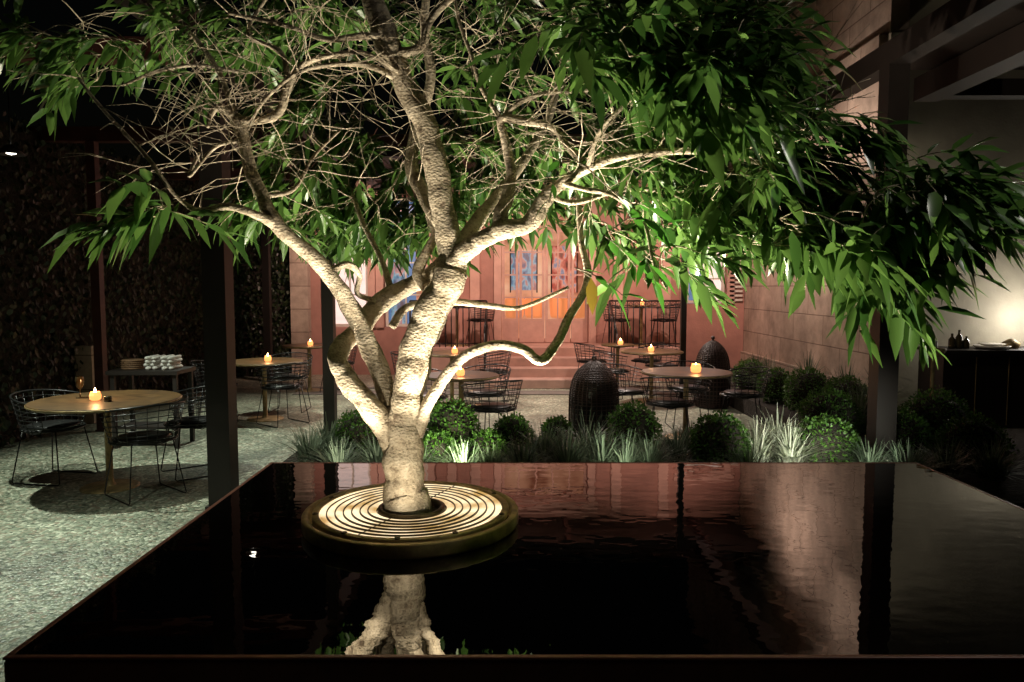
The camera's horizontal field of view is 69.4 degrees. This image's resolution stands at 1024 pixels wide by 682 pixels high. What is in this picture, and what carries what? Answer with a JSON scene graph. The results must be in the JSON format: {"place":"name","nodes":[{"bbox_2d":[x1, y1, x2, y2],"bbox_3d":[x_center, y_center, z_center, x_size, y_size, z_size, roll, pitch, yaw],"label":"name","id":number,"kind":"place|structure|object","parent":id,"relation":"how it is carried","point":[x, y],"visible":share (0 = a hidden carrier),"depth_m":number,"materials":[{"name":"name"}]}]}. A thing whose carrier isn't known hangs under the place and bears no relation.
{"place":"outdoors","nodes":[
{"label":"outdoors","id":0,"kind":"place"},
{"bbox_2d":[0,0,726,181],"label":"sky","id":1,"kind":"structure","parent":0,"point":[45,14],"materials":[{"name":"black"}]},
{"bbox_2d":[0,375,767,681],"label":"ground","id":2,"kind":"structure","parent":0,"point":[66,544],"depth_m":6.14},
{"bbox_2d":[9,389,97,485],"bbox_3d":[-4.007,0.817,6.432,0.549,0.767,0.636,1,4,10],"label":"wire chair","id":3,"kind":"object","parent":2,"relation":"on","point":[50,426],"visible":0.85,"depth_m":6.35,"materials":[{"name":"black"}]},
{"bbox_2d":[24,390,182,493],"bbox_3d":[-3.360,0.851,6.159,1.148,0.740,1.148,0,4,0],"label":"dining table","id":4,"kind":"object","parent":2,"relation":"on","point":[69,403],"visible":0.94,"depth_m":6.09,"materials":[{"name":"brown wood"}]},
{"bbox_2d":[75,376,84,397],"bbox_3d":[-3.620,0.386,6.195,0.072,0.180,0.072,0,4,0],"label":"wine glass","id":5,"kind":"object","parent":4,"relation":"on","point":[79,382],"visible":1,"depth_m":6.17,"materials":[{"name":"brown"}]},
{"bbox_2d":[98,401,186,505],"bbox_3d":[-2.929,0.855,5.911,0.549,0.767,0.636,4,5,40],"label":"wire chair","id":6,"kind":"object","parent":2,"relation":"on","point":[150,437],"visible":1,"depth_m":5.77,"materials":[{"name":"black"}]},
{"bbox_2d":[0,121,293,446],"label":"wall","id":7,"kind":"structure","parent":2,"relation":"on","point":[13,195],"depth_m":9.13,"materials":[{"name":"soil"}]},
{"bbox_2d":[0,111,291,446],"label":"ivy","id":8,"kind":"object","parent":7,"relation":"attached to","point":[4,423],"visible":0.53,"depth_m":9.56,"materials":[{"name":"green plant"}]},
{"bbox_2d":[105,366,195,448],"bbox_3d":[-3.785,0.696,7.797,0.730,0.810,0.450,0,4,0],"label":"service console","id":9,"kind":"object","parent":2,"relation":"on","point":[174,373],"visible":0.71,"depth_m":7.64,"materials":[{"name":"paint"}]},
{"bbox_2d":[120,358,144,369],"bbox_3d":[-3.980,0.241,7.758,0.230,0.099,0.230,0,4,0],"label":"stack of plates","id":10,"kind":"object","parent":9,"relation":"on","point":[132,364],"visible":0.99,"depth_m":7.68,"materials":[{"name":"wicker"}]},
{"bbox_2d":[144,354,182,369],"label":"rolled towels","id":11,"kind":"object","parent":9,"relation":"on","point":[163,362],"visible":1,"depth_m":7.68,"materials":[{"name":"white fabric"}]},
{"bbox_2d":[160,386,207,481],"bbox_3d":[-2.829,0.801,6.644,0.549,0.767,0.636,-4,5,-40],"label":"wire chair","id":12,"kind":"object","parent":2,"relation":"on","point":[193,422],"visible":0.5,"depth_m":6.50,"materials":[{"name":"black"}]},
{"bbox_2d":[75,191,311,423],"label":"stone wall","id":13,"kind":"structure","parent":2,"relation":"on","point":[300,296],"depth_m":13.46,"materials":[{"name":"stone"}]},
{"bbox_2d":[190,360,238,422],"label":"wire chair","id":14,"kind":"object","parent":2,"relation":"on","point":[198,382],"visible":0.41,"depth_m":9.02,"materials":[{"name":"black"}]},
{"bbox_2d":[236,357,302,421],"bbox_3d":[-3.120,0.618,9.330,0.948,0.740,0.948,0,4,0],"label":"dining table","id":15,"kind":"object","parent":2,"relation":"on","point":[256,362],"visible":0.74,"depth_m":9.30,"materials":[{"name":"brown wood"}]},
{"bbox_2d":[255,362,309,427],"bbox_3d":[-2.779,0.628,9.002,0.549,0.767,0.636,4,5,40],"label":"wire chair","id":16,"kind":"object","parent":2,"relation":"on","point":[281,385],"visible":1,"depth_m":8.86,"materials":[{"name":"black"}]},
{"bbox_2d":[267,352,312,412],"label":"wire chair","id":17,"kind":"object","parent":2,"relation":"on","point":[285,378],"visible":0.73,"depth_m":9.98,"materials":[{"name":"black"}]},
{"bbox_2d":[281,343,322,391],"bbox_3d":[-3.250,0.432,11.864,0.848,0.740,0.848,0,4,0],"label":"dining table","id":18,"kind":"object","parent":2,"relation":"on","point":[304,346],"visible":0.7,"depth_m":11.81,"materials":[{"name":"brown wood"}]},
{"bbox_2d":[432,350,480,405],"bbox_3d":[-0.850,0.535,10.467,0.848,0.740,0.848,0,4,0],"label":"dining table","id":19,"kind":"object","parent":2,"relation":"on","point":[446,354],"visible":0.37,"depth_m":10.45,"materials":[{"name":"brown wood"}]},
{"bbox_2d":[428,370,498,401],"bbox_3d":[-0.540,0.725,7.874,0.808,0.740,0.808,0,4,0],"label":"dining table","id":20,"kind":"object","parent":2,"relation":"on","point":[471,376],"visible":0.43,"depth_m":7.76,"materials":[{"name":"brown wood"}]},
{"bbox_2d":[190,134,744,374],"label":"walls","id":21,"kind":"structure","parent":2,"relation":"on","point":[701,329],"depth_m":14.01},
{"bbox_2d":[188,147,754,171],"bbox_3d":[-0.500,-3.112,12.954,9.600,0.250,1.695,0,4,0],"label":"entrance canopy","id":22,"kind":"object","parent":21,"relation":"attached to","point":[392,152],"visible":0.01,"depth_m":12.13,"materials":[{"name":"paint"}]},
{"bbox_2d":[335,202,721,341],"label":"lit rooms","id":23,"kind":"object","parent":21,"relation":"attached to","point":[510,281],"visible":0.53,"depth_m":15.14,"materials":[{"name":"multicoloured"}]},
{"bbox_2d":[336,198,724,341],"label":"doors and windows","id":24,"kind":"structure","parent":21,"relation":"attached to","point":[531,330],"depth_m":14.09,"materials":[{"name":"red painted wood"},{"name":"glass"}]},
{"bbox_2d":[356,180,734,342],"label":"trim","id":25,"kind":"structure","parent":21,"relation":"attached to","point":[474,284],"depth_m":13.93,"materials":[{"name":"wood"}]},
{"bbox_2d":[730,260,742,300],"bbox_3d":[4.220,-1.394,13.900,0.240,1.285,0.030,0,4,0],"label":"shutter","id":26,"kind":"object","parent":25,"relation":"attached to","point":[736,287],"visible":0.25,"depth_m":13.91,"materials":[{"name":"white paint"}]},
{"bbox_2d":[463,364,510,429],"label":"wire chair","id":27,"kind":"object","parent":2,"relation":"on","point":[476,395],"visible":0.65,"depth_m":8.43,"materials":[{"name":"black"}]},
{"bbox_2d":[461,379,522,431],"bbox_3d":[-0.186,0.746,7.401,0.636,0.767,0.549,-2,5,-30],"label":"wire chair","id":28,"kind":"object","parent":2,"relation":"on","point":[489,406],"visible":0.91,"depth_m":7.23,"materials":[{"name":"black"}]},
{"bbox_2d":[472,350,511,404],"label":"wire chair","id":29,"kind":"object","parent":2,"relation":"on","point":[495,369],"visible":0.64,"depth_m":10.43,"materials":[{"name":"black"}]},
{"bbox_2d":[292,387,692,394],"bbox_3d":[-0.100,0.797,11.865,6.600,0.012,0.850,0,4,0],"label":"stone paving band","id":30,"kind":"object","parent":2,"relation":"on","point":[521,393],"visible":0.32,"depth_m":11.62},
{"bbox_2d":[0,0,1023,509],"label":"steel pergola","id":31,"kind":"object","parent":2,"relation":"on","point":[964,48],"visible":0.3,"depth_m":5.80,"materials":[{"name":"metal"}]},
{"bbox_2d":[0,83,25,156],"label":"pendant lamp","id":32,"kind":"object","parent":31,"relation":"hanging from","point":[10,150],"visible":0.99,"depth_m":5.88,"materials":[{"name":"black metal"}]},
{"bbox_2d":[2,462,1023,681],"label":"reflecting pool","id":33,"kind":"structure","parent":2,"relation":"on","point":[748,572],"depth_m":2.85,"materials":[{"name":"black liquid"}]},
{"bbox_2d":[301,481,517,559],"bbox_3d":[-0.500,0.860,3.693,1.064,0.077,1.064,0,4,0],"label":"tree grate","id":34,"kind":"object","parent":33,"relation":"on","point":[323,514],"visible":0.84,"depth_m":3.46,"materials":[{"name":"beige metal"}]},
{"bbox_2d":[0,0,1023,527],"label":"evergreen tree","id":35,"kind":"object","parent":33,"relation":"in","point":[700,86],"visible":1,"depth_m":3.44,"materials":[{"name":"green plant"}]},
{"bbox_2d":[431,343,679,388],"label":"terrace steps","id":36,"kind":"structure","parent":2,"relation":"on","point":[559,369],"depth_m":12.78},
{"bbox_2d":[409,300,487,366],"bbox_3d":[-1.125,-0.047,12.614,1.386,1.286,0.988,0,4,0],"label":"iron railing","id":37,"kind":"object","parent":36,"relation":"on","point":[485,327],"visible":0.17,"depth_m":13.06,"materials":[{"name":"black metal"}]},
{"bbox_2d":[446,305,470,345],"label":"bistro table","id":38,"kind":"object","parent":36,"relation":"on","point":[458,326],"visible":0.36,"depth_m":13.44,"materials":[{"name":"black metal"}]},
{"bbox_2d":[465,303,496,345],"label":"wire chair","id":39,"kind":"object","parent":36,"relation":"on","point":[477,319],"visible":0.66,"depth_m":13.41,"materials":[{"name":"black"}]},
{"bbox_2d":[602,304,632,342],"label":"wire chair","id":40,"kind":"object","parent":36,"relation":"on","point":[618,320],"visible":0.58,"depth_m":13.39,"materials":[{"name":"black"}]},
{"bbox_2d":[626,305,656,345],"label":"bistro table","id":41,"kind":"object","parent":36,"relation":"on","point":[641,321],"visible":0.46,"depth_m":13.43,"materials":[{"name":"brown wood"}]},
{"bbox_2d":[608,300,679,367],"bbox_3d":[2.360,-0.047,12.614,1.316,1.286,0.988,0,4,0],"label":"iron railing","id":42,"kind":"object","parent":36,"relation":"on","point":[615,337],"visible":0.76,"depth_m":13.05,"materials":[{"name":"black metal"}]},
{"bbox_2d":[650,303,679,345],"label":"wire chair","id":43,"kind":"object","parent":36,"relation":"on","point":[672,320],"visible":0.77,"depth_m":13.38,"materials":[{"name":"black"}]},
{"bbox_2d":[573,342,606,367],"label":"wire chair","id":44,"kind":"object","parent":2,"relation":"on","point":[584,360],"visible":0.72,"depth_m":11.91,"materials":[{"name":"black"}]},
{"bbox_2d":[568,356,618,439],"bbox_3d":[0.910,0.608,8.217,0.565,0.897,0.565,0,4,0],"label":"wicker lantern","id":45,"kind":"object","parent":2,"relation":"on","point":[593,388],"visible":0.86,"depth_m":8.01,"materials":[{"name":"black wicker"}]},
{"bbox_2d":[592,349,632,404],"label":"wire chair","id":46,"kind":"object","parent":2,"relation":"on","point":[614,366],"visible":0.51,"depth_m":10.47,"materials":[{"name":"black"}]},
{"bbox_2d":[601,343,634,380],"bbox_3d":[1.720,0.418,12.063,0.548,0.740,0.548,0,4,0],"label":"dining table","id":47,"kind":"object","parent":2,"relation":"on","point":[617,346],"visible":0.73,"depth_m":11.93,"materials":[{"name":"brown wood"}]},
{"bbox_2d":[603,363,645,405],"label":"wire chair","id":48,"kind":"object","parent":2,"relation":"on","point":[627,391],"visible":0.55,"depth_m":8.55,"materials":[{"name":"black"}]},
{"bbox_2d":[631,342,664,389],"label":"wire chair","id":49,"kind":"object","parent":2,"relation":"on","point":[639,360],"visible":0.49,"depth_m":12.02,"materials":[{"name":"black"}]},
{"bbox_2d":[620,348,683,402],"bbox_3d":[2.030,0.513,10.767,0.908,0.740,0.908,0,4,0],"label":"dining table","id":50,"kind":"object","parent":2,"relation":"on","point":[655,352],"visible":0.74,"depth_m":10.64,"materials":[{"name":"brown wood"}]},
{"bbox_2d":[283,368,1023,508],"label":"planting bed soil","id":51,"kind":"structure","parent":2,"relation":"on","point":[1009,490],"depth_m":6.50,"materials":[{"name":"soil"}]},
{"bbox_2d":[266,423,354,461],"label":"grass tuft","id":52,"kind":"object","parent":51,"relation":"on","point":[304,452],"visible":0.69,"depth_m":5.95,"materials":[{"name":"plant"}]},
{"bbox_2d":[275,412,363,454],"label":"grass tuft","id":53,"kind":"object","parent":51,"relation":"on","point":[327,433],"visible":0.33,"depth_m":6.24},
{"bbox_2d":[287,430,380,461],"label":"grass tuft","id":54,"kind":"object","parent":51,"relation":"on","point":[336,455],"visible":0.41,"depth_m":5.59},
{"bbox_2d":[332,409,377,454],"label":"boxwood shrub","id":55,"kind":"object","parent":51,"relation":"on","point":[354,425],"visible":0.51,"depth_m":6.24,"materials":[{"name":"green plant"}]},
{"bbox_2d":[313,427,424,461],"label":"grass tuft","id":56,"kind":"object","parent":51,"relation":"on","point":[376,453],"visible":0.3,"depth_m":5.63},
{"bbox_2d":[380,441,450,461],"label":"grass tuft","id":57,"kind":"object","parent":51,"relation":"on","point":[425,456],"visible":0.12,"depth_m":5.63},
{"bbox_2d":[423,429,459,461],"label":"boxwood shrub","id":58,"kind":"object","parent":51,"relation":"on","point":[441,440],"visible":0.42,"depth_m":5.79,"materials":[{"name":"green plant"}]},
{"bbox_2d":[423,396,480,453],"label":"boxwood shrub","id":59,"kind":"object","parent":51,"relation":"on","point":[457,420],"visible":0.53,"depth_m":6.14,"materials":[{"name":"green plant"}]},
{"bbox_2d":[426,436,511,461],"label":"grass tuft","id":60,"kind":"object","parent":51,"relation":"on","point":[463,454],"visible":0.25,"depth_m":5.51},
{"bbox_2d":[465,427,510,460],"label":"boxwood shrub","id":61,"kind":"object","parent":51,"relation":"on","point":[487,437],"visible":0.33,"depth_m":5.90,"materials":[{"name":"green plant"}]},
{"bbox_2d":[464,441,525,461],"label":"grass tuft","id":62,"kind":"object","parent":51,"relation":"on","point":[492,457],"visible":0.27,"depth_m":5.51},
{"bbox_2d":[492,411,534,448],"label":"boxwood shrub","id":63,"kind":"object","parent":51,"relation":"on","point":[508,425],"visible":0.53,"depth_m":6.47,"materials":[{"name":"green plant"}]},
{"bbox_2d":[484,433,568,461],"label":"grass tuft","id":64,"kind":"object","parent":51,"relation":"on","point":[523,458],"visible":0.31,"depth_m":5.61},
{"bbox_2d":[499,420,585,461],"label":"grass tuft","id":65,"kind":"object","parent":51,"relation":"on","point":[547,443],"visible":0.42,"depth_m":5.88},
{"bbox_2d":[539,415,576,445],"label":"boxwood shrub","id":66,"kind":"object","parent":51,"relation":"on","point":[558,420],"visible":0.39,"depth_m":6.60,"materials":[{"name":"green plant"}]},
{"bbox_2d":[508,426,623,461],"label":"grass tuft","id":67,"kind":"object","parent":51,"relation":"on","point":[567,454],"visible":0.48,"depth_m":5.61,"materials":[{"name":"plant"}]},
{"bbox_2d":[530,408,639,460],"bbox_3d":[0.616,0.760,6.101,1.012,0.431,0.999,2,5,24],"label":"grass tuft","id":68,"kind":"object","parent":51,"relation":"on","point":[581,434],"visible":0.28,"depth_m":6.12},
{"bbox_2d":[540,420,661,461],"bbox_3d":[0.673,0.805,5.695,0.974,0.400,0.972,2,5,21],"label":"grass tuft","id":69,"kind":"object","parent":51,"relation":"on","point":[597,443],"visible":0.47,"depth_m":5.69,"materials":[{"name":"plant"}]},
{"bbox_2d":[577,428,674,461],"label":"grass tuft","id":70,"kind":"object","parent":51,"relation":"on","point":[626,457],"visible":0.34,"depth_m":5.58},
{"bbox_2d":[604,399,663,450],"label":"boxwood shrub","id":71,"kind":"object","parent":51,"relation":"on","point":[629,417],"visible":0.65,"depth_m":6.34,"materials":[{"name":"green plant"}]},
{"bbox_2d":[611,430,698,461],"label":"grass tuft","id":72,"kind":"object","parent":51,"relation":"on","point":[654,457],"visible":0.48,"depth_m":5.67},
{"bbox_2d":[635,423,714,461],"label":"grass tuft","id":73,"kind":"object","parent":51,"relation":"on","point":[675,442],"visible":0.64,"depth_m":5.98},
{"bbox_2d":[656,421,695,451],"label":"grass tuft","id":74,"kind":"object","parent":51,"relation":"on","point":[686,432],"visible":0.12,"depth_m":6.42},
{"bbox_2d":[686,409,752,461],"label":"boxwood shrub","id":75,"kind":"object","parent":51,"relation":"on","point":[716,432],"visible":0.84,"depth_m":5.85,"materials":[{"name":"green plant"}]},
{"bbox_2d":[705,442,779,461],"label":"grass tuft","id":76,"kind":"object","parent":51,"relation":"on","point":[743,459],"visible":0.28,"depth_m":5.52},
{"bbox_2d":[732,357,763,389],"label":"boxwood shrub","id":77,"kind":"object","parent":51,"relation":"on","point":[747,362],"visible":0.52,"depth_m":10.36,"materials":[{"name":"green plant"}]},
{"bbox_2d":[730,353,788,392],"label":"grass tuft","id":78,"kind":"object","parent":51,"relation":"on","point":[773,366],"visible":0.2,"depth_m":9.94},
{"bbox_2d":[722,414,820,461],"bbox_3d":[2.015,0.775,6.009,1.012,0.413,1.036,0,4,0],"label":"grass tuft","id":79,"kind":"object","parent":51,"relation":"on","point":[763,441],"visible":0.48,"depth_m":5.90,"materials":[{"name":"plant"}]},
{"bbox_2d":[756,366,790,403],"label":"boxwood shrub","id":80,"kind":"object","parent":51,"relation":"on","point":[774,389],"visible":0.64,"depth_m":9.14,"materials":[{"name":"green plant"}]},
{"bbox_2d":[743,405,828,457],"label":"grass tuft","id":81,"kind":"object","parent":51,"relation":"on","point":[777,427],"visible":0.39,"depth_m":6.14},
{"bbox_2d":[746,419,856,461],"bbox_3d":[2.200,0.788,5.860,0.976,0.410,1.025,0,4,0],"label":"grass tuft","id":82,"kind":"object","parent":51,"relation":"on","point":[786,452],"visible":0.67,"depth_m":5.81,"materials":[{"name":"plant"}]},
{"bbox_2d":[781,351,828,376],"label":"grass tuft","id":83,"kind":"object","parent":51,"relation":"on","point":[811,362],"visible":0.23,"depth_m":10.27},
{"bbox_2d":[782,365,832,411],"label":"boxwood shrub","id":84,"kind":"object","parent":51,"relation":"on","point":[801,384],"visible":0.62,"depth_m":8.55,"materials":[{"name":"green plant"}]},
{"bbox_2d":[791,411,865,461],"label":"boxwood shrub","id":85,"kind":"object","parent":51,"relation":"on","point":[825,428],"visible":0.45,"depth_m":5.92,"materials":[{"name":"green plant"}]},
{"bbox_2d":[795,386,866,442],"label":"boxwood shrub","id":86,"kind":"object","parent":51,"relation":"on","point":[845,409],"visible":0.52,"depth_m":6.84,"materials":[{"name":"green plant"}]},
{"bbox_2d":[821,371,867,399],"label":"boxwood shrub","id":87,"kind":"object","parent":51,"relation":"on","point":[838,384],"visible":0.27,"depth_m":8.18,"materials":[{"name":"green plant"}]},
{"bbox_2d":[822,361,867,384],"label":"grass tuft","id":88,"kind":"object","parent":51,"relation":"on","point":[843,371],"visible":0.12,"depth_m":8.88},
{"bbox_2d":[791,378,906,432],"bbox_3d":[3.390,0.612,7.249,1.289,0.558,1.296,3,5,33],"label":"grass tuft","id":89,"kind":"object","parent":51,"relation":"on","point":[863,405],"visible":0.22,"depth_m":7.21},
{"bbox_2d":[816,436,914,461],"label":"grass tuft","id":90,"kind":"object","parent":51,"relation":"on","point":[860,456],"visible":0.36,"depth_m":5.67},
{"bbox_2d":[863,405,936,453],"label":"boxwood shrub","id":91,"kind":"object","parent":51,"relation":"on","point":[913,429],"visible":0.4,"depth_m":6.50,"materials":[{"name":"green plant"}]},
{"bbox_2d":[849,437,966,477],"bbox_3d":[2.928,0.857,5.478,0.811,0.329,0.903,0,4,0],"label":"grass tuft","id":92,"kind":"object","parent":51,"relation":"on","point":[910,457],"visible":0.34,"depth_m":5.48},
{"bbox_2d":[899,385,972,442],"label":"boxwood shrub","id":93,"kind":"object","parent":51,"relation":"on","point":[935,411],"visible":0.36,"depth_m":6.91,"materials":[{"name":"green plant"}]},
{"bbox_2d":[928,341,946,395],"bbox_3d":[4.060,0.461,7.153,0.260,0.930,0.256,0,4,0],"label":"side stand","id":94,"kind":"object","parent":51,"relation":"on","point":[943,351],"visible":0.28,"depth_m":7.12,"materials":[{"name":"wood"}]},
{"bbox_2d":[890,434,999,477],"bbox_3d":[3.276,0.849,5.565,0.757,0.331,0.802,4,6,44],"label":"grass tuft","id":95,"kind":"object","parent":51,"relation":"on","point":[954,456],"visible":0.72,"depth_m":5.55,"materials":[{"name":"plant"}]},
{"bbox_2d":[932,409,1019,468],"bbox_3d":[3.796,0.884,6.069,0.617,0.632,0.606,0,4,0],"label":"boxwood shrub","id":96,"kind":"object","parent":51,"relation":"on","point":[966,430],"visible":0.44,"depth_m":5.96,"materials":[{"name":"green plant"}]},
{"bbox_2d":[933,432,1023,481],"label":"grass tuft","id":97,"kind":"object","parent":51,"relation":"on","point":[996,465],"visible":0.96,"depth_m":5.44,"materials":[{"name":"plant"}]},
{"bbox_2d":[642,344,679,397],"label":"wire chair","id":98,"kind":"object","parent":2,"relation":"on","point":[659,364],"visible":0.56,"depth_m":11.44,"materials":[{"name":"black"}]},
{"bbox_2d":[640,377,701,431],"bbox_3d":[1.645,0.724,7.697,0.636,0.767,0.549,1,4,10],"label":"wire chair","id":99,"kind":"object","parent":2,"relation":"on","point":[671,403],"visible":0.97,"depth_m":7.54,"materials":[{"name":"black"}]},
{"bbox_2d":[641,367,732,438],"bbox_3d":[1.920,0.703,8.174,0.988,0.740,0.988,0,4,0],"label":"dining table","id":100,"kind":"object","parent":2,"relation":"on","point":[709,373],"visible":0.65,"depth_m":8.13,"materials":[{"name":"brown wood"}]},
{"bbox_2d":[662,360,715,429],"bbox_3d":[2.100,0.639,8.848,0.636,0.767,0.549,0,4,0],"label":"wire chair","id":101,"kind":"object","parent":2,"relation":"on","point":[705,389],"visible":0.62,"depth_m":8.85,"materials":[{"name":"black"}]},
{"bbox_2d":[694,336,730,408],"bbox_3d":[2.780,0.418,10.258,0.495,0.977,0.495,0,4,0],"label":"wicker lantern","id":102,"kind":"object","parent":2,"relation":"on","point":[713,352],"visible":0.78,"depth_m":10.08,"materials":[{"name":"black wicker"}]},
{"bbox_2d":[719,366,770,430],"bbox_3d":[2.627,0.675,8.367,0.549,0.767,0.636,1,4,10],"label":"wire chair","id":103,"kind":"object","parent":2,"relation":"on","point":[741,393],"visible":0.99,"depth_m":8.22,"materials":[{"name":"black"}]},
{"bbox_2d":[739,0,888,385],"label":"block wall","id":104,"kind":"structure","parent":2,"relation":"on","point":[805,328],"depth_m":10.48,"materials":[{"name":"stone"}]},
{"bbox_2d":[740,34,887,383],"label":"plinth and string course","id":105,"kind":"structure","parent":2,"relation":"on","point":[874,43],"depth_m":9.54,"materials":[{"name":"stone"}]},
{"bbox_2d":[888,0,1023,408],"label":"plaster wall","id":106,"kind":"structure","parent":2,"relation":"on","point":[947,124],"depth_m":8.72,"materials":[{"name":"paint"}]},
{"bbox_2d":[917,346,1023,427],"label":"bar console","id":107,"kind":"object","parent":2,"relation":"on","point":[988,383],"visible":0.65,"depth_m":8.16,"materials":[{"name":"paint"}]},
{"bbox_2d":[955,330,962,348],"bbox_3d":[5.030,-0.021,8.321,0.074,0.210,0.074,0,4,0],"label":"bottle","id":108,"kind":"object","parent":107,"relation":"on","point":[959,341],"visible":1,"depth_m":8.30,"materials":[{"name":"black glass"}]},
{"bbox_2d":[972,343,1011,349],"bbox_3d":[5.400,0.056,8.326,0.380,0.055,0.380,0,4,0],"label":"serving tray","id":109,"kind":"object","parent":107,"relation":"on","point":[999,346],"visible":1,"depth_m":8.23,"materials":[{"name":"ceramic"}]},
{"bbox_2d":[1001,338,1020,348],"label":"food dome","id":110,"kind":"structure","parent":107,"relation":"on","point":[1014,343],"depth_m":8.31,"materials":[{"name":"metal"}]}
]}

